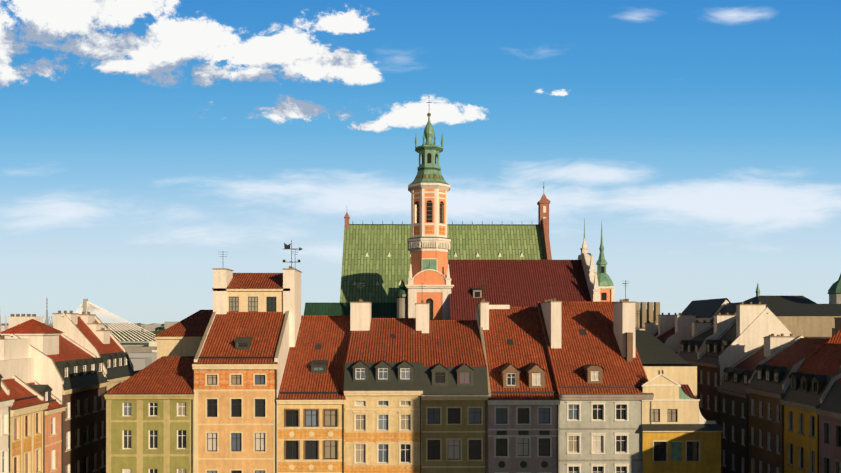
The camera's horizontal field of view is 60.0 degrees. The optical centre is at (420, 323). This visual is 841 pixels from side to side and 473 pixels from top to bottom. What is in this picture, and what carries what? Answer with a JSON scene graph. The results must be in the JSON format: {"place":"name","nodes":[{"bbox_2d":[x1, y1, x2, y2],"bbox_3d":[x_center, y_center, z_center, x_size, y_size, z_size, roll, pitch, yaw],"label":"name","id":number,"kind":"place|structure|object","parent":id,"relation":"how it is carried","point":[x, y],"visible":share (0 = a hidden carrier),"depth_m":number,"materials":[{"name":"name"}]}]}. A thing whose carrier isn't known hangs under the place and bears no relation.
{"place":"outdoors","nodes":[
{"label":"outdoors","id":0,"kind":"place"},
{"bbox_2d":[0,314,63,382],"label":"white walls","id":1,"kind":"structure","parent":0,"point":[36,333],"depth_m":87.52,"materials":[{"name":"paint"}]},
{"bbox_2d":[0,0,840,323],"label":"sky","id":2,"kind":"structure","parent":0,"point":[144,144],"materials":[{"name":"blue"}]},
{"bbox_2d":[408,102,450,237],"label":"bell tower","id":3,"kind":"structure","parent":0,"point":[429,187],"depth_m":123.33,"materials":[{"name":"orange brick"}]},
{"bbox_2d":[340,186,551,302],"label":"cathedral","id":4,"kind":"structure","parent":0,"point":[376,259],"depth_m":146.65,"materials":[{"name":"brick"}]},
{"bbox_2d":[645,321,657,333],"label":"street house","id":5,"kind":"structure","parent":0,"point":[651,327],"depth_m":148.72,"materials":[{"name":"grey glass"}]},
{"bbox_2d":[635,274,840,338],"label":"blocks","id":6,"kind":"structure","parent":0,"point":[804,317],"depth_m":126.93,"materials":[{"name":"paint"}]},
{"bbox_2d":[695,302,793,423],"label":"street house","id":7,"kind":"structure","parent":0,"point":[746,331],"depth_m":106.73,"materials":[{"name":"beige paint"}]},
{"bbox_2d":[717,334,798,472],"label":"street house","id":8,"kind":"structure","parent":0,"point":[734,396],"depth_m":101.96,"materials":[{"name":"brown paint"}]},
{"bbox_2d":[745,336,829,472],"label":"brown house","id":9,"kind":"structure","parent":0,"point":[768,384],"depth_m":93.04,"materials":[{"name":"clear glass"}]},
{"bbox_2d":[779,317,840,472],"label":"yellow house","id":10,"kind":"structure","parent":0,"point":[819,368],"depth_m":84.56,"materials":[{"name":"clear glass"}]},
{"bbox_2d":[815,372,840,472],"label":"lilac house","id":11,"kind":"structure","parent":0,"point":[828,409],"depth_m":78.79,"materials":[{"name":"purple paint"}]},
{"bbox_3d":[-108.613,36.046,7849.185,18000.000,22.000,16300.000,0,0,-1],"label":"terrain","id":12,"kind":"structure","parent":0,"visible":0},
{"bbox_2d":[0,374,13,472],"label":"cream house","id":13,"kind":"structure","parent":12,"relation":"on","point":[6,401],"depth_m":75.26,"materials":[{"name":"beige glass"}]},
{"bbox_2d":[3,375,48,472],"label":"yellow house","id":14,"kind":"structure","parent":12,"relation":"on","point":[29,406],"depth_m":79.92,"materials":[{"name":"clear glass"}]},
{"bbox_2d":[0,315,52,334],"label":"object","id":15,"kind":"object","parent":12,"relation":"on","point":[4,326],"visible":0.17,"depth_m":2131.16,"materials":[{"name":"concrete"}]},
{"bbox_2d":[26,380,66,472],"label":"pink house","id":16,"kind":"structure","parent":12,"relation":"on","point":[54,436],"depth_m":85.44,"materials":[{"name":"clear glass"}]},
{"bbox_2d":[46,298,47,324],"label":"radio mast","id":17,"kind":"object","parent":12,"relation":"on","point":[46,312],"visible":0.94,"depth_m":2580.44,"materials":[{"name":"metal"}]},
{"bbox_2d":[7,334,109,472],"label":"street house","id":18,"kind":"structure","parent":12,"relation":"on","point":[72,374],"depth_m":92.73,"materials":[{"name":"beige paint"}]},
{"bbox_2d":[0,323,165,344],"bbox_3d":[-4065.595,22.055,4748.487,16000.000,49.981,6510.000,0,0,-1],"label":"tree","id":19,"kind":"object","parent":12,"relation":"on","point":[139,324],"visible":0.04,"depth_m":2286.71,"materials":[{"name":"plant"}]},
{"bbox_2d":[6,322,177,370],"bbox_3d":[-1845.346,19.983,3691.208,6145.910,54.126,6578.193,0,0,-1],"label":"city blocks","id":20,"kind":"structure","parent":12,"relation":"on","point":[141,357],"depth_m":549.28,"materials":[{"name":"paint"}]},
{"bbox_2d":[52,311,134,391],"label":"street house","id":21,"kind":"structure","parent":12,"relation":"on","point":[91,333],"depth_m":103.22,"materials":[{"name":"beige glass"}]},
{"bbox_2d":[74,299,156,342],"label":"cable stayed bridge","id":22,"kind":"structure","parent":12,"relation":"on","point":[85,305],"depth_m":1342.92,"materials":[{"name":"metal"}]},
{"bbox_2d":[104,356,194,472],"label":"olive house","id":23,"kind":"structure","parent":12,"relation":"on","point":[150,418],"depth_m":84.52,"materials":[{"name":"green paint"}]},
{"bbox_2d":[192,240,301,472],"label":"peach house","id":24,"kind":"structure","parent":12,"relation":"on","point":[249,339],"depth_m":84.94,"materials":[{"name":"orange paint"}]},
{"bbox_2d":[276,315,349,472],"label":"cream house","id":25,"kind":"structure","parent":12,"relation":"on","point":[310,399],"depth_m":85.09,"materials":[{"name":"red tile"}]},
{"bbox_2d":[344,299,429,472],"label":"mansard house","id":26,"kind":"structure","parent":12,"relation":"on","point":[383,382],"depth_m":85.13,"materials":[{"name":"red tile"}]},
{"bbox_2d":[219,249,640,348],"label":"antennas","id":27,"kind":"object","parent":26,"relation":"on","point":[510,341],"visible":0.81,"depth_m":93.95,"materials":[{"name":"metal"}]},
{"bbox_2d":[153,279,696,398],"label":"buildings","id":28,"kind":"structure","parent":12,"relation":"on","point":[183,337],"depth_m":99.33,"materials":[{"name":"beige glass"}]},
{"bbox_2d":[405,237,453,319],"bbox_3d":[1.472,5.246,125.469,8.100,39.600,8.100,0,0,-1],"label":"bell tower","id":29,"kind":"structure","parent":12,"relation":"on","point":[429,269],"depth_m":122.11,"materials":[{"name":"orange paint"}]},
{"bbox_2d":[421,320,488,472],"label":"khaki house","id":30,"kind":"structure","parent":12,"relation":"on","point":[454,395],"depth_m":85.26,"materials":[{"name":"green paint"}]},
{"bbox_2d":[475,298,561,472],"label":"townhouse","id":31,"kind":"structure","parent":12,"relation":"on","point":[523,402],"depth_m":86.33,"materials":[{"name":"red tile"}]},
{"bbox_2d":[448,218,613,319],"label":"church","id":32,"kind":"structure","parent":12,"relation":"on","point":[518,283],"depth_m":123.65,"materials":[{"name":"tile"}]},
{"bbox_2d":[537,299,653,472],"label":"sage house","id":33,"kind":"structure","parent":12,"relation":"on","point":[600,377],"depth_m":85.73,"materials":[{"name":"red tile"}]},
{"bbox_2d":[652,313,675,335],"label":"street house","id":34,"kind":"structure","parent":12,"relation":"on","point":[665,322],"depth_m":140.72,"materials":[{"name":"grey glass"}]},
{"bbox_2d":[655,313,696,351],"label":"street house","id":35,"kind":"structure","parent":12,"relation":"on","point":[672,337],"depth_m":131.70,"materials":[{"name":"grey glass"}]},
{"bbox_2d":[641,370,723,472],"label":"townhouse","id":36,"kind":"structure","parent":12,"relation":"on","point":[681,434],"depth_m":85.03,"materials":[{"name":"yellow paint"}]},
{"bbox_2d":[675,320,712,353],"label":"street house","id":37,"kind":"structure","parent":12,"relation":"on","point":[697,326],"depth_m":123.72,"materials":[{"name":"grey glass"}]},
{"bbox_2d":[677,313,735,398],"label":"street house","id":38,"kind":"structure","parent":12,"relation":"on","point":[692,349],"depth_m":115.80,"materials":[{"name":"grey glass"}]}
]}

